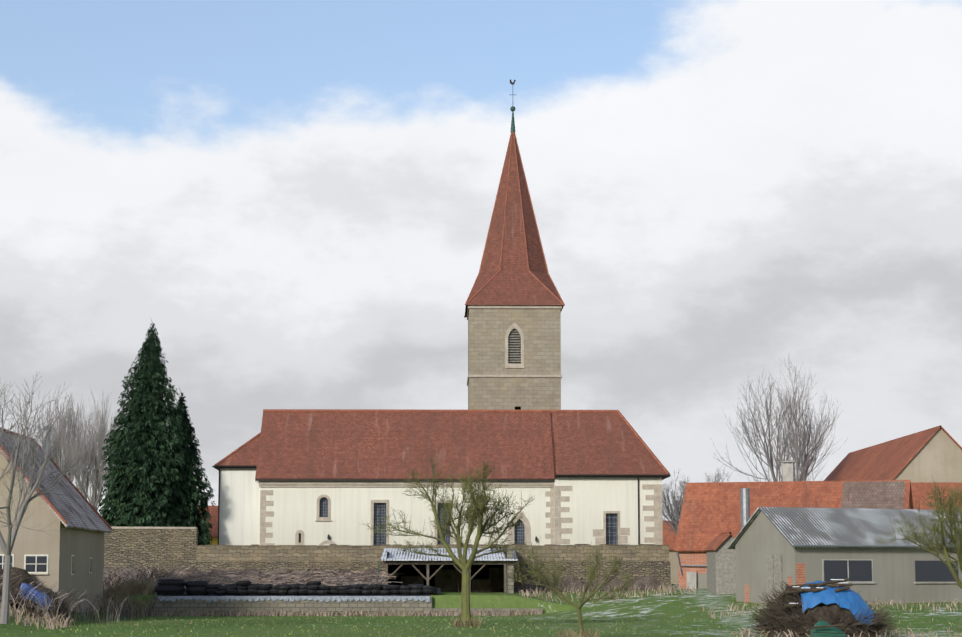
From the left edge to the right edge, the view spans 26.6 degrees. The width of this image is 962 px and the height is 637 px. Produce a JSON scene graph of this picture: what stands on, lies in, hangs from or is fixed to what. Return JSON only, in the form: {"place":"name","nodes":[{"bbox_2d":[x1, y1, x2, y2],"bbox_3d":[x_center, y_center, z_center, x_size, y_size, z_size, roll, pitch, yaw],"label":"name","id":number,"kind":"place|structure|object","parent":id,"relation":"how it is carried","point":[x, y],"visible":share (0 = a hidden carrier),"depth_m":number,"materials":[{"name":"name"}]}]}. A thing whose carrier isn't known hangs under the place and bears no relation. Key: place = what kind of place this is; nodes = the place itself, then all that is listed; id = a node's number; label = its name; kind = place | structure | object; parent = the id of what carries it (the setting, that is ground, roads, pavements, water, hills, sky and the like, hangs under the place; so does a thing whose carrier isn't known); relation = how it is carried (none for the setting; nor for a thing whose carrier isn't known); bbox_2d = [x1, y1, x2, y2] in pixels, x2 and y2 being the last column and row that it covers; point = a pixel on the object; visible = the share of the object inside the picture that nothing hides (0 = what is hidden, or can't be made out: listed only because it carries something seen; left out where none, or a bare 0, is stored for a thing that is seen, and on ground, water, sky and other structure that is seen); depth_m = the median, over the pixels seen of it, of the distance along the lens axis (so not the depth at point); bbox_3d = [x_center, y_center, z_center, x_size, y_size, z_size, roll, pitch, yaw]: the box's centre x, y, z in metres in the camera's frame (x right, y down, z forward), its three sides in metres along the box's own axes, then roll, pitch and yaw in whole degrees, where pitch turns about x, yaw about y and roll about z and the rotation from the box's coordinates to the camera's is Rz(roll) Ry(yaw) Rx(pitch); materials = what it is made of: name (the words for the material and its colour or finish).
{"place":"outdoors","nodes":[
{"label":"outdoors","id":0,"kind":"place"},
{"bbox_2d":[0,426,111,574],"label":"house trim","id":1,"kind":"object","parent":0,"point":[35,564],"visible":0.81,"depth_m":98.43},
{"bbox_2d":[200,506,217,537],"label":"house roof","id":2,"kind":"structure","parent":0,"point":[213,510],"depth_m":185.84,"materials":[{"name":"red tile"}]},
{"bbox_2d":[0,584,961,636],"bbox_3d":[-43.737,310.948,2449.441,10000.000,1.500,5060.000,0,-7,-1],"label":"ground","id":3,"kind":"structure","parent":0,"point":[630,608],"depth_m":97.23,"materials":[{"name":"green plant"}]},
{"bbox_2d":[10,599,57,616],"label":"pallet stack","id":4,"kind":"object","parent":3,"relation":"on","point":[51,609],"visible":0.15,"depth_m":92.75,"materials":[{"name":"brown wood"}]},
{"bbox_2d":[16,583,52,608],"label":"blue tarp","id":5,"kind":"object","parent":4,"relation":"on","point":[23,585],"visible":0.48,"depth_m":93.08,"materials":[{"name":"blue plastic"}]},
{"bbox_2d":[0,451,103,612],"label":"house walls","id":6,"kind":"structure","parent":3,"relation":"on","point":[60,545],"depth_m":98.82,"materials":[{"name":"beige paint"}]},
{"bbox_2d":[0,431,111,532],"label":"house roof","id":7,"kind":"structure","parent":6,"relation":"on","point":[76,513],"depth_m":105.26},
{"bbox_2d":[0,371,109,623],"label":"tree","id":8,"kind":"object","parent":3,"relation":"on","point":[6,550],"visible":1,"depth_m":83.52,"materials":[{"name":"grey plant"}]},
{"bbox_2d":[103,573,145,585],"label":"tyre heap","id":9,"kind":"object","parent":3,"relation":"on","point":[118,578],"depth_m":124.20,"materials":[{"name":"rubber"}]},
{"bbox_2d":[98,317,200,526],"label":"conifer tree","id":10,"kind":"object","parent":3,"relation":"on","point":[141,459],"visible":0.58,"depth_m":136.18,"materials":[{"name":"green plant"}]},
{"bbox_2d":[161,390,215,544],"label":"conifer tree","id":11,"kind":"object","parent":3,"relation":"on","point":[197,503],"visible":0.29,"depth_m":137.60,"materials":[{"name":"green plant"}]},
{"bbox_2d":[210,538,217,544],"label":"house walls","id":12,"kind":"structure","parent":3,"relation":"on","point":[214,541],"depth_m":183.50,"materials":[{"name":"yellow paint"}]},
{"bbox_2d":[219,469,259,544],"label":"church chancel walls","id":13,"kind":"structure","parent":3,"relation":"on","point":[239,516],"depth_m":139.67,"materials":[{"name":"white paint"}]},
{"bbox_2d":[218,435,259,464],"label":"lower roof","id":14,"kind":"structure","parent":13,"relation":"on","point":[247,454],"depth_m":140.63,"materials":[{"name":"red tile"}]},
{"bbox_2d":[214,432,260,468],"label":"roof trim","id":15,"kind":"structure","parent":14,"relation":"attached to","point":[216,466],"depth_m":139.74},
{"bbox_2d":[155,588,440,602],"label":"retaining wall","id":16,"kind":"structure","parent":3,"relation":"on","point":[255,597],"depth_m":115.94,"materials":[{"name":"grey concrete"}]},
{"bbox_2d":[156,579,437,594],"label":"silo tyres","id":17,"kind":"object","parent":16,"relation":"on","point":[171,586],"visible":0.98,"depth_m":116.21,"materials":[{"name":"rubber"}]},
{"bbox_2d":[0,565,667,623],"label":"dry brush","id":18,"kind":"object","parent":3,"relation":"on","point":[20,576],"visible":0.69,"depth_m":121.17,"materials":[{"name":"grey"}]},
{"bbox_2d":[152,596,541,615],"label":"gravel strip","id":19,"kind":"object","parent":3,"relation":"on","point":[181,606],"depth_m":115.87,"materials":[{"name":"gravel"}]},
{"bbox_2d":[104,527,670,591],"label":"churchyard wall","id":20,"kind":"structure","parent":3,"relation":"on","point":[170,547],"depth_m":130.44,"materials":[{"name":"stone"}]},
{"bbox_2d":[28,356,847,534],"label":"distant bare trees","id":21,"kind":"object","parent":3,"relation":"on","point":[96,461],"visible":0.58,"depth_m":181.03,"materials":[{"name":"grey plant"}]},
{"bbox_2d":[212,409,670,544],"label":"roof trim","id":22,"kind":"structure","parent":3,"relation":"on","point":[663,477],"depth_m":140.47,"materials":[{"name":"red tile"}]},
{"bbox_2d":[378,548,514,593],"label":"shed frame","id":23,"kind":"object","parent":3,"relation":"on","point":[485,576],"visible":0.46,"depth_m":127.20,"materials":[{"name":"brown wood"}]},
{"bbox_2d":[380,548,517,560],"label":"shed roof","id":24,"kind":"structure","parent":23,"relation":"on","point":[397,555],"depth_m":125.42,"materials":[{"name":"grey metal"}]},
{"bbox_2d":[363,449,535,626],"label":"pear tree","id":25,"kind":"object","parent":3,"relation":"on","point":[477,510],"visible":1,"depth_m":92.02,"materials":[{"name":"green plant"}]},
{"bbox_2d":[260,477,661,544],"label":"church nave walls","id":26,"kind":"structure","parent":3,"relation":"on","point":[592,499],"depth_m":138.84,"materials":[{"name":"white paint"}]},
{"bbox_2d":[299,497,617,544],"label":"church windows","id":27,"kind":"structure","parent":26,"relation":"in","point":[380,512],"depth_m":139.06,"materials":[{"name":"black glass"}]},
{"bbox_2d":[258,481,662,544],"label":"church stone trim","id":28,"kind":"structure","parent":26,"relation":"attached to","point":[599,535],"depth_m":138.82,"materials":[{"name":"beige stone"}]},
{"bbox_2d":[255,412,668,478],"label":"church roof","id":29,"kind":"structure","parent":26,"relation":"on","point":[355,445],"depth_m":141.58,"materials":[{"name":"red tile"}]},
{"bbox_2d":[0,577,961,636],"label":"dry grass tufts","id":30,"kind":"object","parent":3,"relation":"on","point":[145,590],"visible":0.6,"depth_m":115.01,"materials":[{"name":"beige plant"}]},
{"bbox_2d":[4,595,961,636],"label":"dry grass tufts","id":31,"kind":"object","parent":3,"relation":"on","point":[242,628],"visible":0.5,"depth_m":90.56,"materials":[{"name":"plant"}]},
{"bbox_2d":[507,532,635,636],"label":"pear tree","id":32,"kind":"object","parent":3,"relation":"on","point":[567,599],"visible":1,"depth_m":71.61,"materials":[{"name":"green plant"}]},
{"bbox_2d":[669,550,677,583],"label":"house walls","id":33,"kind":"structure","parent":3,"relation":"on","point":[673,559],"depth_m":193.94,"materials":[{"name":"beige paint"}]},
{"bbox_2d":[706,535,735,594],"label":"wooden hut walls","id":34,"kind":"structure","parent":3,"relation":"on","point":[721,569],"depth_m":116.45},
{"bbox_2d":[703,532,734,551],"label":"small tiled roof","id":35,"kind":"structure","parent":34,"relation":"on","point":[717,541],"depth_m":117.61,"materials":[{"name":"red tile"}]},
{"bbox_2d":[678,502,909,588],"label":"barn brick walls","id":36,"kind":"structure","parent":3,"relation":"on","point":[692,558],"depth_m":128.58,"materials":[{"name":"red brick"}]},
{"bbox_2d":[674,480,913,551],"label":"barn roof","id":37,"kind":"structure","parent":36,"relation":"on","point":[710,512],"depth_m":130.31,"materials":[{"name":"tile"}]},
{"bbox_2d":[841,481,904,508],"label":"roof patch","id":38,"kind":"object","parent":37,"relation":"on","point":[880,495],"visible":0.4,"depth_m":128.74,"materials":[{"name":"brown tile"}]},
{"bbox_2d":[747,580,899,636],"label":"brush pile","id":39,"kind":"object","parent":3,"relation":"on","point":[781,618],"visible":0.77,"depth_m":74.15,"materials":[{"name":"brown plant"}]},
{"bbox_2d":[779,578,852,607],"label":"wooden planks","id":40,"kind":"object","parent":39,"relation":"on","point":[799,588],"visible":0.88,"depth_m":74.51,"materials":[{"name":"white"}]},
{"bbox_2d":[795,580,877,624],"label":"blue tarp","id":41,"kind":"object","parent":39,"relation":"on","point":[847,598],"visible":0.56,"depth_m":74.30,"materials":[{"name":"blue plastic"}]},
{"bbox_2d":[810,620,851,636],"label":"green tarp","id":42,"kind":"object","parent":3,"relation":"on","point":[820,628],"visible":1,"depth_m":53.67,"materials":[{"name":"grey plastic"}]},
{"bbox_2d":[735,511,961,603],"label":"grey shed walls","id":43,"kind":"structure","parent":3,"relation":"on","point":[762,538],"depth_m":106.55,"materials":[{"name":"grey paint"}]},
{"bbox_2d":[727,507,961,548],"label":"corrugated metal roof","id":44,"kind":"structure","parent":43,"relation":"on","point":[825,526],"depth_m":107.23,"materials":[{"name":"grey metal"}]},
{"bbox_2d":[877,477,961,588],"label":"pear tree","id":45,"kind":"object","parent":3,"relation":"on","point":[951,502],"visible":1,"depth_m":65.18,"materials":[{"name":"green plant"}]},
{"bbox_2d":[893,428,961,481],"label":"house walls","id":46,"kind":"structure","parent":3,"relation":"on","point":[937,457],"depth_m":160.01,"materials":[{"name":"beige paint"}]},
{"bbox_2d":[824,425,961,480],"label":"house roof","id":47,"kind":"structure","parent":46,"relation":"on","point":[889,460],"depth_m":172.47,"materials":[{"name":"red tile"}]},
{"bbox_2d":[0,0,961,520],"label":"sky","id":48,"kind":"structure","parent":0,"point":[297,197],"materials":[{"name":"white"}]},
{"bbox_2d":[468,308,560,409],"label":"church tower","id":49,"kind":"structure","parent":0,"point":[489,327],"depth_m":151.36,"materials":[{"name":"beige stone"}]},
{"bbox_2d":[465,134,563,316],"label":"church spire","id":50,"kind":"structure","parent":49,"relation":"on","point":[514,281],"depth_m":153.82,"materials":[{"name":"red tile"}]},
{"bbox_2d":[464,79,564,317],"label":"trim","id":51,"kind":"structure","parent":50,"relation":"on","point":[512,109],"depth_m":154.91,"materials":[{"name":"brown tile"}]},
{"bbox_2d":[467,305,561,409],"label":"tower trim","id":52,"kind":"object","parent":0,"point":[514,349],"visible":0.77,"depth_m":151.66,"materials":[{"name":"beige stone"}]},
{"bbox_2d":[662,521,678,549],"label":"house roof","id":53,"kind":"structure","parent":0,"point":[669,539],"depth_m":196.03,"materials":[{"name":"red tile"}]},
{"bbox_2d":[676,461,795,588],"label":"barn fittings","id":54,"kind":"object","parent":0,"point":[699,581],"visible":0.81,"depth_m":128.16,"materials":[{"name":"grey metal"}]},
{"bbox_2d":[744,545,957,602],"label":"shed fittings","id":55,"kind":"object","parent":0,"point":[857,571],"visible":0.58,"depth_m":105.53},
{"bbox_2d":[911,482,961,509],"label":"roof","id":56,"kind":"structure","parent":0,"point":[918,489],"depth_m":141.85,"materials":[{"name":"red tile"}]}
]}

